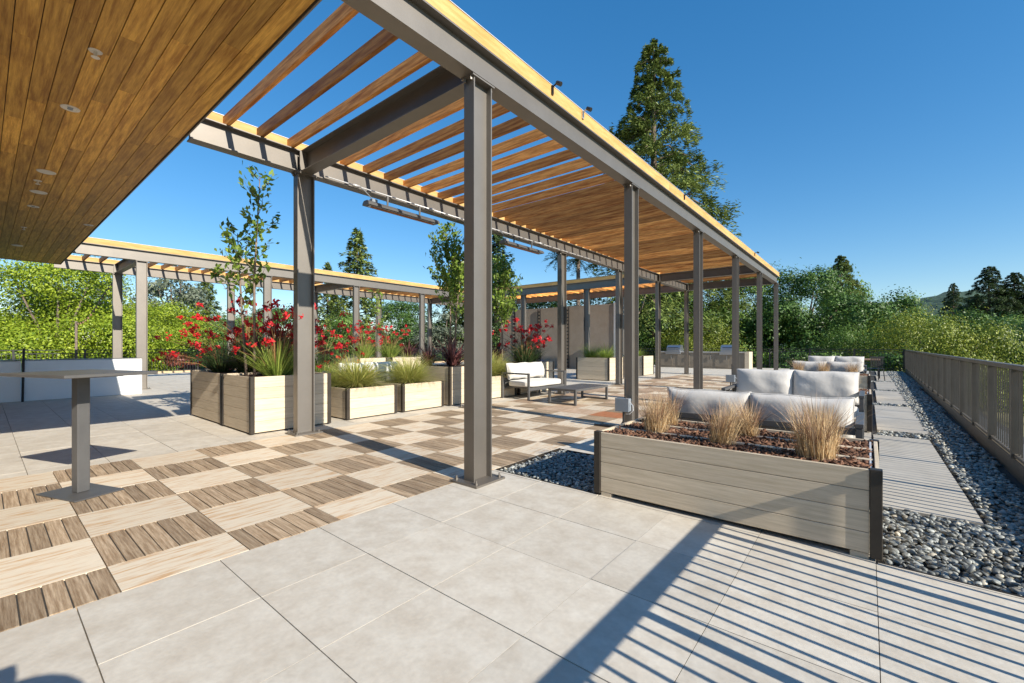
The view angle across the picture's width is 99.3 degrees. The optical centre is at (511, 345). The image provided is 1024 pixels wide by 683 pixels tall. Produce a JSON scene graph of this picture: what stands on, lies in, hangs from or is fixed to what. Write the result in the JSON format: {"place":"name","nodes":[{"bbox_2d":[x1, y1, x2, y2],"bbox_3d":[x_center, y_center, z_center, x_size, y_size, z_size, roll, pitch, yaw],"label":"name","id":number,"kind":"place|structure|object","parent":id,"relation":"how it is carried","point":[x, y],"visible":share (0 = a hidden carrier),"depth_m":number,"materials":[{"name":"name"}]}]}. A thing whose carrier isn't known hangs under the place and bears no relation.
{"place":"outdoors","nodes":[
{"label":"outdoors","id":0,"kind":"place"},
{"bbox_2d":[75,283,111,358],"bbox_3d":[-16.358,-0.490,16.992,5.861,3.760,0.091,0,0,36],"label":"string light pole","id":1,"kind":"object","parent":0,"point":[76,334],"visible":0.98,"depth_m":18.62,"materials":[{"name":"grey"}]},
{"bbox_2d":[0,375,731,631],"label":"wood paving","id":2,"kind":"structure","parent":0,"point":[159,517],"depth_m":3.83,"materials":[{"name":"brown wood"}]},
{"bbox_2d":[0,369,157,502],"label":"bar table","id":3,"kind":"object","parent":2,"relation":"on","point":[82,488],"visible":1,"depth_m":3.79,"materials":[{"name":"grey metal"}]},
{"bbox_2d":[548,383,607,405],"bbox_3d":[1.565,1.115,10.155,0.720,0.350,1.500,0,0,39],"label":"coffee table","id":4,"kind":"object","parent":2,"relation":"on","point":[576,388],"visible":1,"depth_m":9.89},
{"bbox_2d":[0,362,1023,682],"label":"stone paving","id":5,"kind":"structure","parent":0,"point":[512,578],"depth_m":2.19,"materials":[{"name":"stone"}]},
{"bbox_2d":[0,358,141,402],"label":"white wall","id":6,"kind":"structure","parent":5,"relation":"on","point":[36,389],"depth_m":10.61,"materials":[{"name":"paint"}]},
{"bbox_2d":[0,0,321,264],"bbox_3d":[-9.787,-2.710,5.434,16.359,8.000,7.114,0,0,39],"label":"roof overhang","id":7,"kind":"object","parent":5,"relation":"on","point":[153,87],"visible":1,"depth_m":4.27,"materials":[{"name":"brown wood"}]},
{"bbox_2d":[190,369,257,424],"bbox_3d":[-4.961,0.861,8.046,1.630,0.829,1.230,0,0,39],"label":"planter","id":8,"kind":"object","parent":5,"relation":"on","point":[205,394],"visible":0.27,"depth_m":7.54,"materials":[{"name":"beige"}]},
{"bbox_2d":[152,315,239,371],"bbox_3d":[-5.536,-0.013,7.994,1.693,1.035,1.503,0,0,-24],"label":"red flower plant","id":9,"kind":"object","parent":8,"relation":"on","point":[215,365],"visible":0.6,"depth_m":7.89,"materials":[{"name":"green plant"}]},
{"bbox_2d":[190,296,288,372],"bbox_3d":[-4.658,-0.201,7.729,1.850,1.409,1.780,0,0,39],"label":"red flower plant","id":10,"kind":"object","parent":8,"relation":"on","point":[237,363],"visible":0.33,"depth_m":7.53,"materials":[{"name":"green plant"}]},
{"bbox_2d":[0,348,492,370],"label":"picket fence","id":11,"kind":"object","parent":5,"relation":"on","point":[84,353],"visible":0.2,"depth_m":20.63,"materials":[{"name":"black metal"}]},
{"bbox_2d":[222,372,330,433],"bbox_3d":[-3.837,0.861,7.107,1.180,0.829,1.220,0,0,39],"label":"planter","id":12,"kind":"object","parent":5,"relation":"on","point":[259,402],"visible":0.69,"depth_m":6.61,"materials":[{"name":"beige"}]},
{"bbox_2d":[209,160,280,375],"bbox_3d":[-4.285,-1.262,6.909,1.185,3.528,0.827,0,0,3],"label":"young tree","id":13,"kind":"object","parent":12,"relation":"on","point":[258,231],"visible":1,"depth_m":6.92,"materials":[{"name":"green plant"}]},
{"bbox_2d":[226,300,324,375],"bbox_3d":[-3.656,-0.097,6.903,1.427,1.199,1.574,0,0,-12],"label":"red flower plant","id":14,"kind":"object","parent":12,"relation":"on","point":[278,365],"visible":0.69,"depth_m":6.72,"materials":[{"name":"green plant"}]},
{"bbox_2d":[223,311,334,374],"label":"red flowers","id":15,"kind":"object","parent":12,"relation":"in","point":[260,345],"visible":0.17,"depth_m":7.25,"materials":[{"name":"red plant"}]},
{"bbox_2d":[241,298,349,374],"bbox_3d":[-3.758,-0.180,7.418,1.817,1.368,1.733,0,0,-13],"label":"red flower plant","id":16,"kind":"object","parent":12,"relation":"on","point":[320,342],"visible":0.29,"depth_m":7.29,"materials":[{"name":"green plant"}]},
{"bbox_2d":[315,325,351,374],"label":"red flower plant","id":17,"kind":"object","parent":12,"relation":"on","point":[322,361],"visible":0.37,"depth_m":12.55,"materials":[{"name":"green plant"}]},
{"bbox_2d":[54,237,515,389],"bbox_3d":[-7.277,-0.859,20.318,3.940,4.295,19.230,0,0,39],"label":"pergola","id":18,"kind":"object","parent":5,"relation":"on","point":[135,258],"visible":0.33,"depth_m":15.65,"materials":[{"name":"beige paint"}]},
{"bbox_2d":[322,362,396,380],"bbox_3d":[-4.029,0.856,11.826,0.880,0.869,1.910,0,0,39],"label":"loveseat","id":19,"kind":"object","parent":5,"relation":"on","point":[384,366],"visible":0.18,"depth_m":11.77,"materials":[{"name":"fabric"}]},
{"bbox_2d":[340,357,386,362],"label":"planter","id":20,"kind":"object","parent":5,"relation":"on","point":[374,359],"visible":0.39,"depth_m":16.24,"materials":[{"name":"beige"}]},
{"bbox_2d":[338,320,383,357],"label":"red flower plant","id":21,"kind":"object","parent":20,"relation":"on","point":[363,348],"visible":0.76,"depth_m":16.41,"materials":[{"name":"green plant"}]},
{"bbox_2d":[365,289,390,357],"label":"young tree","id":22,"kind":"object","parent":20,"relation":"on","point":[379,306],"visible":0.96,"depth_m":16.66,"materials":[{"name":"green plant"}]},
{"bbox_2d":[331,383,396,419],"bbox_3d":[-2.922,1.006,8.232,1.050,0.539,1.040,0,0,39],"label":"planter","id":23,"kind":"object","parent":5,"relation":"on","point":[352,403],"visible":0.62,"depth_m":7.80,"materials":[{"name":"beige"}]},
{"bbox_2d":[316,341,365,386],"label":"red flower plant","id":24,"kind":"object","parent":23,"relation":"on","point":[337,366],"visible":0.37,"depth_m":8.24,"materials":[{"name":"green plant"}]},
{"bbox_2d":[322,351,410,389],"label":"ornamental grass","id":25,"kind":"object","parent":23,"relation":"in","point":[355,378],"depth_m":8.06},
{"bbox_2d":[378,356,421,366],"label":"planter","id":26,"kind":"object","parent":5,"relation":"on","point":[407,359],"visible":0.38,"depth_m":17.41,"materials":[{"name":"beige"}]},
{"bbox_2d":[364,323,410,357],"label":"red flower plant","id":27,"kind":"object","parent":26,"relation":"on","point":[387,352],"visible":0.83,"depth_m":17.51,"materials":[{"name":"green plant"}]},
{"bbox_2d":[376,380,443,411],"bbox_3d":[-2.181,1.006,9.137,1.050,0.539,1.060,0,0,39],"label":"planter","id":28,"kind":"object","parent":5,"relation":"on","point":[416,396],"visible":0.65,"depth_m":8.77,"materials":[{"name":"beige"}]},
{"bbox_2d":[372,347,445,385],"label":"ornamental grass","id":29,"kind":"object","parent":28,"relation":"in","point":[409,372],"depth_m":8.96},
{"bbox_2d":[418,364,463,405],"bbox_3d":[-1.397,0.861,10.150,1.180,0.829,1.220,0,0,39],"label":"planter","id":30,"kind":"object","parent":5,"relation":"on","point":[453,386],"visible":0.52,"depth_m":9.47,"materials":[{"name":"beige"}]},
{"bbox_2d":[409,334,445,365],"bbox_3d":[-1.954,0.096,10.052,1.227,0.857,1.314,0,0,-23],"label":"cordyline","id":31,"kind":"object","parent":30,"relation":"in","point":[429,354],"visible":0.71,"depth_m":9.98,"materials":[{"name":"purple plant"}]},
{"bbox_2d":[423,222,463,366],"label":"young tree","id":32,"kind":"object","parent":30,"relation":"on","point":[452,287],"visible":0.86,"depth_m":10.03,"materials":[{"name":"green plant"}]},
{"bbox_2d":[429,330,463,368],"bbox_3d":[-1.413,0.050,9.867,1.436,0.972,1.381,0,0,-32],"label":"cordyline","id":33,"kind":"object","parent":30,"relation":"in","point":[450,358],"visible":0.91,"depth_m":9.77,"materials":[{"name":"purple plant"}]},
{"bbox_2d":[187,0,778,488],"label":"pergola","id":34,"kind":"object","parent":5,"relation":"on","point":[639,218],"visible":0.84,"depth_m":6.30,"materials":[{"name":"beige paint"}]},
{"bbox_2d":[360,186,439,224],"bbox_3d":[-1.938,-2.403,7.580,0.180,0.277,1.623,0,0,39],"label":"heater bar","id":35,"kind":"object","parent":34,"relation":"hanging from","point":[372,203],"visible":1,"depth_m":7.45,"materials":[{"name":"silver metal"}]},
{"bbox_2d":[325,176,598,261],"bbox_3d":[-0.058,-2.561,9.932,0.050,0.030,8.700,0,0,39],"label":"conduit pipe","id":36,"kind":"object","parent":34,"relation":"attached to","point":[358,186],"visible":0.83,"depth_m":8.07,"materials":[{"name":"metal"}]},
{"bbox_2d":[499,231,543,254],"bbox_3d":[0.216,-2.403,10.211,0.180,0.277,1.623,0,0,39],"label":"heater bar","id":37,"kind":"object","parent":34,"relation":"hanging from","point":[507,242],"visible":1,"depth_m":10.09,"materials":[{"name":"silver metal"}]},
{"bbox_2d":[594,379,633,426],"bbox_3d":[1.603,0.903,6.851,0.685,0.786,0.106,0,0,39],"label":"utility box","id":38,"kind":"object","parent":34,"relation":"attached to","point":[622,405],"visible":0.88,"depth_m":6.73,"materials":[{"name":"grey metal"}]},
{"bbox_2d":[492,375,515,397],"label":"planter","id":39,"kind":"object","parent":5,"relation":"on","point":[496,386],"visible":0.19,"depth_m":10.74,"materials":[{"name":"beige"}]},
{"bbox_2d":[503,361,553,394],"bbox_3d":[0.240,0.861,12.435,1.220,0.829,1.650,0,0,39],"label":"planter","id":40,"kind":"object","parent":5,"relation":"on","point":[548,365],"visible":0.19,"depth_m":12.44,"materials":[{"name":"beige"}]},
{"bbox_2d":[492,252,522,363],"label":"young tree","id":41,"kind":"object","parent":40,"relation":"in","point":[504,284],"visible":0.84,"depth_m":11.57,"materials":[{"name":"green plant"}]},
{"bbox_2d":[492,317,551,362],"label":"red flower plant","id":42,"kind":"object","parent":40,"relation":"in","point":[526,355],"visible":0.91,"depth_m":12.11,"materials":[{"name":"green plant"}]},
{"bbox_2d":[504,324,553,361],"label":"red flower plant","id":43,"kind":"object","parent":40,"relation":"in","point":[536,357],"visible":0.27,"depth_m":12.71,"materials":[{"name":"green plant"}]},
{"bbox_2d":[501,362,565,400],"bbox_3d":[0.584,0.855,11.152,0.882,0.869,1.630,0,0,39],"label":"loveseat","id":44,"kind":"object","parent":5,"relation":"on","point":[531,374],"visible":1,"depth_m":10.88,"materials":[{"name":"beige fabric"}]},
{"bbox_2d":[500,302,614,368],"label":"tan wall","id":45,"kind":"structure","parent":5,"relation":"on","point":[602,323],"depth_m":24.75,"materials":[{"name":"paint"}]},
{"bbox_2d":[493,274,682,356],"bbox_3d":[3.014,-0.859,21.801,9.950,4.295,3.840,0,0,39],"label":"pergola","id":46,"kind":"object","parent":5,"relation":"on","point":[586,289],"visible":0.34,"depth_m":20.98,"materials":[{"name":"beige paint"}]},
{"bbox_2d":[576,357,623,380],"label":"planter","id":47,"kind":"object","parent":5,"relation":"on","point":[598,368],"visible":0.81,"depth_m":16.34,"materials":[{"name":"beige"}]},
{"bbox_2d":[622,356,653,375],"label":"planter","id":48,"kind":"object","parent":5,"relation":"on","point":[646,365],"visible":0.47,"depth_m":19.06,"materials":[{"name":"beige"}]},
{"bbox_2d":[661,351,752,368],"bbox_3d":[11.175,0.805,25.615,5.150,0.970,0.920,0,0,39],"label":"grill counter","id":49,"kind":"object","parent":5,"relation":"on","point":[713,360],"visible":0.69,"depth_m":24.88,"materials":[{"name":"grey stone"}]},
{"bbox_2d":[594,415,882,560],"bbox_3d":[1.807,1.009,3.615,1.918,0.562,1.115,0,0,39],"label":"planter","id":50,"kind":"object","parent":5,"relation":"on","point":[769,479],"visible":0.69,"depth_m":3.09,"materials":[{"name":"beige"}]},
{"bbox_2d":[628,391,693,432],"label":"grass tuft","id":51,"kind":"object","parent":50,"relation":"on","point":[657,420],"visible":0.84,"depth_m":3.82,"materials":[{"name":"plant"}]},
{"bbox_2d":[643,386,688,425],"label":"grass tuft","id":52,"kind":"object","parent":50,"relation":"on","point":[675,422],"visible":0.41,"depth_m":4.18,"materials":[{"name":"plant"}]},
{"bbox_2d":[690,398,759,445],"bbox_3d":[1.660,0.590,3.431,0.590,0.413,0.551,0,0,18],"label":"grass tuft","id":53,"kind":"object","parent":50,"relation":"on","point":[721,434],"visible":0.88,"depth_m":3.37,"materials":[{"name":"plant"}]},
{"bbox_2d":[715,394,786,436],"bbox_3d":[2.033,0.591,3.714,0.586,0.410,0.565,0,0,39],"label":"grass tuft","id":54,"kind":"object","parent":50,"relation":"on","point":[750,431],"visible":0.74,"depth_m":3.67,"materials":[{"name":"plant"}]},
{"bbox_2d":[783,397,860,447],"bbox_3d":[2.357,0.586,3.313,0.617,0.420,0.590,0,0,39],"label":"grass tuft","id":55,"kind":"object","parent":50,"relation":"on","point":[817,413],"visible":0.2,"depth_m":3.30,"materials":[{"name":"plant"}]},
{"bbox_2d":[761,392,884,460],"bbox_3d":[2.064,0.547,2.989,0.721,0.498,0.705,0,0,-17],"label":"grass tuft","id":56,"kind":"object","parent":50,"relation":"on","point":[814,443],"visible":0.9,"depth_m":2.93,"materials":[{"name":"plant"}]},
{"bbox_2d":[667,387,864,438],"bbox_3d":[2.519,0.865,4.484,1.730,0.850,0.875,0,0,39],"label":"loveseat","id":57,"kind":"object","parent":5,"relation":"on","point":[707,397],"visible":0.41,"depth_m":4.08,"materials":[{"name":"grey fabric"}]},
{"bbox_2d":[721,369,864,426],"bbox_3d":[4.187,0.828,6.538,1.730,0.924,0.881,0,0,39],"label":"loveseat","id":58,"kind":"object","parent":5,"relation":"on","point":[830,384],"visible":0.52,"depth_m":6.60,"materials":[{"name":"grey fabric"}]},
{"bbox_2d":[732,388,871,431],"bbox_3d":[4.944,0.990,7.454,1.890,0.571,1.100,0,0,39],"label":"planter","id":59,"kind":"object","parent":5,"relation":"on","point":[868,407],"visible":0.06,"depth_m":6.47,"materials":[{"name":"beige"}]},
{"bbox_2d":[790,361,866,373],"bbox_3d":[8.974,0.857,12.371,1.730,0.866,0.879,0,0,39],"label":"loveseat","id":60,"kind":"object","parent":5,"relation":"on","point":[812,366],"visible":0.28,"depth_m":11.98,"materials":[{"name":"grey fabric"}]},
{"bbox_2d":[808,356,866,371],"bbox_3d":[11.268,0.821,15.190,1.730,0.939,0.881,0,0,39],"label":"loveseat","id":61,"kind":"object","parent":5,"relation":"on","point":[841,358],"visible":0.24,"depth_m":15.30,"materials":[{"name":"grey fabric"}]},
{"bbox_2d":[859,373,870,388],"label":"planter","id":62,"kind":"object","parent":5,"relation":"on","point":[865,381],"visible":0.09,"depth_m":10.54,"materials":[{"name":"beige"}]},
{"bbox_2d":[0,0,1023,345],"label":"sky","id":63,"kind":"structure","parent":0,"point":[885,136],"materials":[{"name":"blue"}]},
{"bbox_2d":[100,347,1023,436],"bbox_3d":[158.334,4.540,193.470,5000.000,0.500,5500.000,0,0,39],"label":"ground","id":64,"kind":"structure","parent":0,"point":[997,407],"depth_m":27.24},
{"bbox_2d":[0,254,201,370],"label":"tree","id":65,"kind":"object","parent":64,"relation":"on","point":[53,328],"visible":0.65,"depth_m":24.59,"materials":[{"name":"green plant"}]},
{"bbox_2d":[80,288,241,370],"bbox_3d":[-25.924,0.225,32.204,13.080,8.599,13.404,0,0,-10],"label":"tree","id":66,"kind":"object","parent":64,"relation":"on","point":[171,316],"visible":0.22,"depth_m":30.84,"materials":[{"name":"green plant"}]},
{"bbox_2d":[123,265,224,327],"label":"tree","id":67,"kind":"object","parent":64,"relation":"on","point":[158,287],"visible":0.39,"depth_m":43.40,"materials":[{"name":"green plant"}]},
{"bbox_2d":[158,350,204,370],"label":"shrub","id":68,"kind":"object","parent":64,"relation":"on","point":[171,364],"visible":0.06,"depth_m":22.97,"materials":[{"name":"green plant"}]},
{"bbox_2d":[165,325,241,370],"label":"tree","id":69,"kind":"object","parent":64,"relation":"on","point":[218,332],"visible":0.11,"depth_m":30.23,"materials":[{"name":"green plant"}]},
{"bbox_2d":[189,282,226,328],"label":"conifer tree","id":70,"kind":"object","parent":64,"relation":"on","point":[212,291],"visible":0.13,"depth_m":48.37,"materials":[{"name":"green plant"}]},
{"bbox_2d":[161,309,290,368],"bbox_3d":[-21.380,0.537,34.859,11.627,7.938,11.914,0,0,-29],"label":"tree","id":71,"kind":"object","parent":64,"relation":"on","point":[237,323],"visible":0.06,"depth_m":33.71,"materials":[{"name":"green plant"}]},
{"bbox_2d":[238,303,330,348],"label":"tree","id":72,"kind":"object","parent":64,"relation":"on","point":[281,314],"visible":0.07,"depth_m":41.63,"materials":[{"name":"green plant"}]},
{"bbox_2d":[318,262,352,352],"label":"conifer tree","id":73,"kind":"object","parent":64,"relation":"on","point":[329,299],"visible":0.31,"depth_m":49.96,"materials":[{"name":"green plant"}]},
{"bbox_2d":[318,308,382,364],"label":"tree","id":74,"kind":"object","parent":64,"relation":"on","point":[348,321],"visible":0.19,"depth_m":41.58,"materials":[{"name":"green plant"}]},
{"bbox_2d":[325,227,400,355],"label":"conifer tree","id":75,"kind":"object","parent":64,"relation":"on","point":[357,261],"visible":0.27,"depth_m":54.50,"materials":[{"name":"green plant"}]},
{"bbox_2d":[350,299,445,356],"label":"tree","id":76,"kind":"object","parent":64,"relation":"on","point":[400,318],"visible":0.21,"depth_m":43.66,"materials":[{"name":"green plant"}]},
{"bbox_2d":[409,310,463,356],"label":"tree","id":77,"kind":"object","parent":64,"relation":"on","point":[436,332],"visible":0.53,"depth_m":40.25,"materials":[{"name":"green plant"}]},
{"bbox_2d":[418,254,463,358],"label":"conifer tree","id":78,"kind":"object","parent":64,"relation":"on","point":[448,324],"visible":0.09,"depth_m":44.46,"materials":[{"name":"green plant"}]},
{"bbox_2d":[462,233,520,357],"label":"conifer tree","id":79,"kind":"object","parent":64,"relation":"on","point":[497,247],"visible":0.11,"depth_m":44.56,"materials":[{"name":"green plant"}]},
{"bbox_2d":[492,300,575,346],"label":"tree","id":80,"kind":"object","parent":64,"relation":"on","point":[541,305],"visible":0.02,"depth_m":44.51,"materials":[{"name":"green plant"}]},
{"bbox_2d":[566,258,588,305],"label":"palm tree","id":81,"kind":"object","parent":64,"relation":"on","point":[578,262],"visible":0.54,"depth_m":39.72,"materials":[{"name":"green plant"}]},
{"bbox_2d":[567,38,756,353],"bbox_3d":[12.893,-11.940,40.118,17.757,33.060,18.218,0,0,14],"label":"redwood tree","id":82,"kind":"object","parent":64,"relation":"on","point":[643,127],"visible":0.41,"depth_m":38.73,"materials":[{"name":"green plant"}]},
{"bbox_2d":[639,292,715,357],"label":"tree","id":83,"kind":"object","parent":64,"relation":"on","point":[644,339],"visible":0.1,"depth_m":38.52,"materials":[{"name":"green plant"}]},
{"bbox_2d":[645,314,755,367],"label":"tree","id":84,"kind":"object","parent":64,"relation":"on","point":[673,338],"visible":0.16,"depth_m":35.16,"materials":[{"name":"green plant"}]},
{"bbox_2d":[646,291,772,366],"bbox_3d":[17.668,-0.472,41.206,12.925,10.123,11.282,0,0,42],"label":"tree","id":85,"kind":"object","parent":64,"relation":"on","point":[748,345],"visible":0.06,"depth_m":38.65,"materials":[{"name":"green plant"}]},
{"bbox_2d":[689,261,830,367],"bbox_3d":[22.487,-1.717,40.673,12.934,12.643,13.990,0,0,-25],"label":"tree","id":86,"kind":"object","parent":64,"relation":"on","point":[751,289],"visible":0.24,"depth_m":38.16,"materials":[{"name":"green plant"}]},
{"bbox_2d":[517,371,1023,682],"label":"deck","id":87,"kind":"structure","parent":64,"relation":"on","point":[1009,476],"depth_m":4.21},
{"bbox_2d":[495,348,904,371],"bbox_3d":[9.126,0.715,30.651,27.560,1.150,0.060,0,0,39],"label":"picket fence","id":88,"kind":"object","parent":87,"relation":"on","point":[903,358],"visible":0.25,"depth_m":24.39,"materials":[{"name":"black metal"}]},
{"bbox_2d":[496,448,1023,597],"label":"pebble edging","id":89,"kind":"object","parent":87,"relation":"on","point":[531,458],"visible":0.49,"depth_m":3.99,"materials":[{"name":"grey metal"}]},
{"bbox_2d":[500,371,1023,595],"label":"pebbles","id":90,"kind":"object","parent":87,"relation":"on","point":[983,480],"visible":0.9,"depth_m":3.33,"materials":[{"name":"gravel"}]},
{"bbox_2d":[873,371,983,525],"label":"walkway","id":91,"kind":"structure","parent":90,"relation":"on","point":[918,477],"depth_m":4.51,"materials":[{"name":"concrete"}]},
{"bbox_2d":[905,369,1023,485],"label":"roof kerb","id":92,"kind":"structure","parent":87,"relation":"on","point":[1013,467],"depth_m":5.65,"materials":[{"name":"grey metal"}]},
{"bbox_2d":[905,350,1023,464],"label":"railing","id":93,"kind":"object","parent":92,"relation":"on","point":[965,387],"visible":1,"depth_m":5.98,"materials":[{"name":"grey metal"}]},
{"bbox_2d":[753,349,807,368],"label":"shrub","id":94,"kind":"object","parent":64,"relation":"on","point":[786,358],"visible":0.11,"depth_m":28.12,"materials":[{"name":"green plant"}]},
{"bbox_2d":[728,257,913,367],"bbox_3d":[25.336,-1.431,37.846,12.934,12.041,13.990,0,0,-11],"label":"tree","id":95,"kind":"object","parent":64,"relation":"on","point":[822,279],"visible":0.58,"depth_m":35.63,"materials":[{"name":"green plant"}]},
{"bbox_2d":[815,255,874,331],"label":"conifer tree","id":96,"kind":"object","parent":64,"relation":"on","point":[842,261],"visible":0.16,"depth_m":41.45,"materials":[{"name":"green plant"}]},
{"bbox_2d":[811,262,879,314],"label":"tree","id":97,"kind":"object","parent":64,"relation":"on","point":[863,289],"visible":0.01,"depth_m":44.33,"materials":[{"name":"green plant"}]},
{"bbox_2d":[796,314,925,360],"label":"tree","id":98,"kind":"object","parent":64,"relation":"on","point":[840,338],"visible":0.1,"depth_m":30.99,"materials":[{"name":"green plant"}]},
{"bbox_2d":[813,284,946,351],"bbox_3d":[32.143,-0.472,38.838,11.282,10.123,12.925,0,0,15],"label":"tree","id":99,"kind":"object","parent":64,"relation":"on","point":[906,298],"visible":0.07,"depth_m":36.08,"materials":[{"name":"green plant"}]},
{"bbox_2d":[868,350,902,370],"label":"shrub","id":100,"kind":"object","parent":64,"relation":"on","point":[893,358],"visible":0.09,"depth_m":23.42,"materials":[{"name":"green plant"}]},
{"bbox_2d":[829,301,1023,417],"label":"tree","id":101,"kind":"object","parent":64,"relation":"on","point":[905,332],"visible":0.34,"depth_m":24.44,"materials":[{"name":"green plant"}]},
{"bbox_2d":[890,303,1014,361],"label":"tree","id":102,"kind":"object","parent":64,"relation":"on","point":[972,316],"visible":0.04,"depth_m":38.80,"materials":[{"name":"green plant"}]},
{"bbox_2d":[938,283,971,320],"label":"conifer tree","id":103,"kind":"object","parent":64,"relation":"on","point":[955,297],"visible":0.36,"depth_m":89.54,"materials":[{"name":"green plant"}]},
{"bbox_2d":[938,316,1023,386],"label":"tree","id":104,"kind":"object","parent":64,"relation":"on","point":[1018,351],"visible":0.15,"depth_m":30.48,"materials":[{"name":"green plant"}]},
{"bbox_2d":[944,311,1023,341],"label":"tree","id":105,"kind":"object","parent":64,"relation":"on","point":[996,321],"visible":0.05,"depth_m":39.32,"materials":[{"name":"green plant"}]},
{"bbox_2d":[953,266,1022,320],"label":"conifer tree","id":106,"kind":"object","parent":64,"relation":"on","point":[992,283],"visible":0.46,"depth_m":59.37,"materials":[{"name":"green plant"}]},
{"bbox_2d":[983,272,1023,326],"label":"conifer tree","id":107,"kind":"object","parent":64,"relation":"on","point":[1015,279],"visible":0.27,"depth_m":58.68,"materials":[{"name":"green plant"}]},
{"bbox_2d":[739,291,1023,345],"bbox_3d":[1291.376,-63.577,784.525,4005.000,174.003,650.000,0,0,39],"label":"hill","id":108,"kind":"structure","parent":0,"point":[938,299],"depth_m":1025.57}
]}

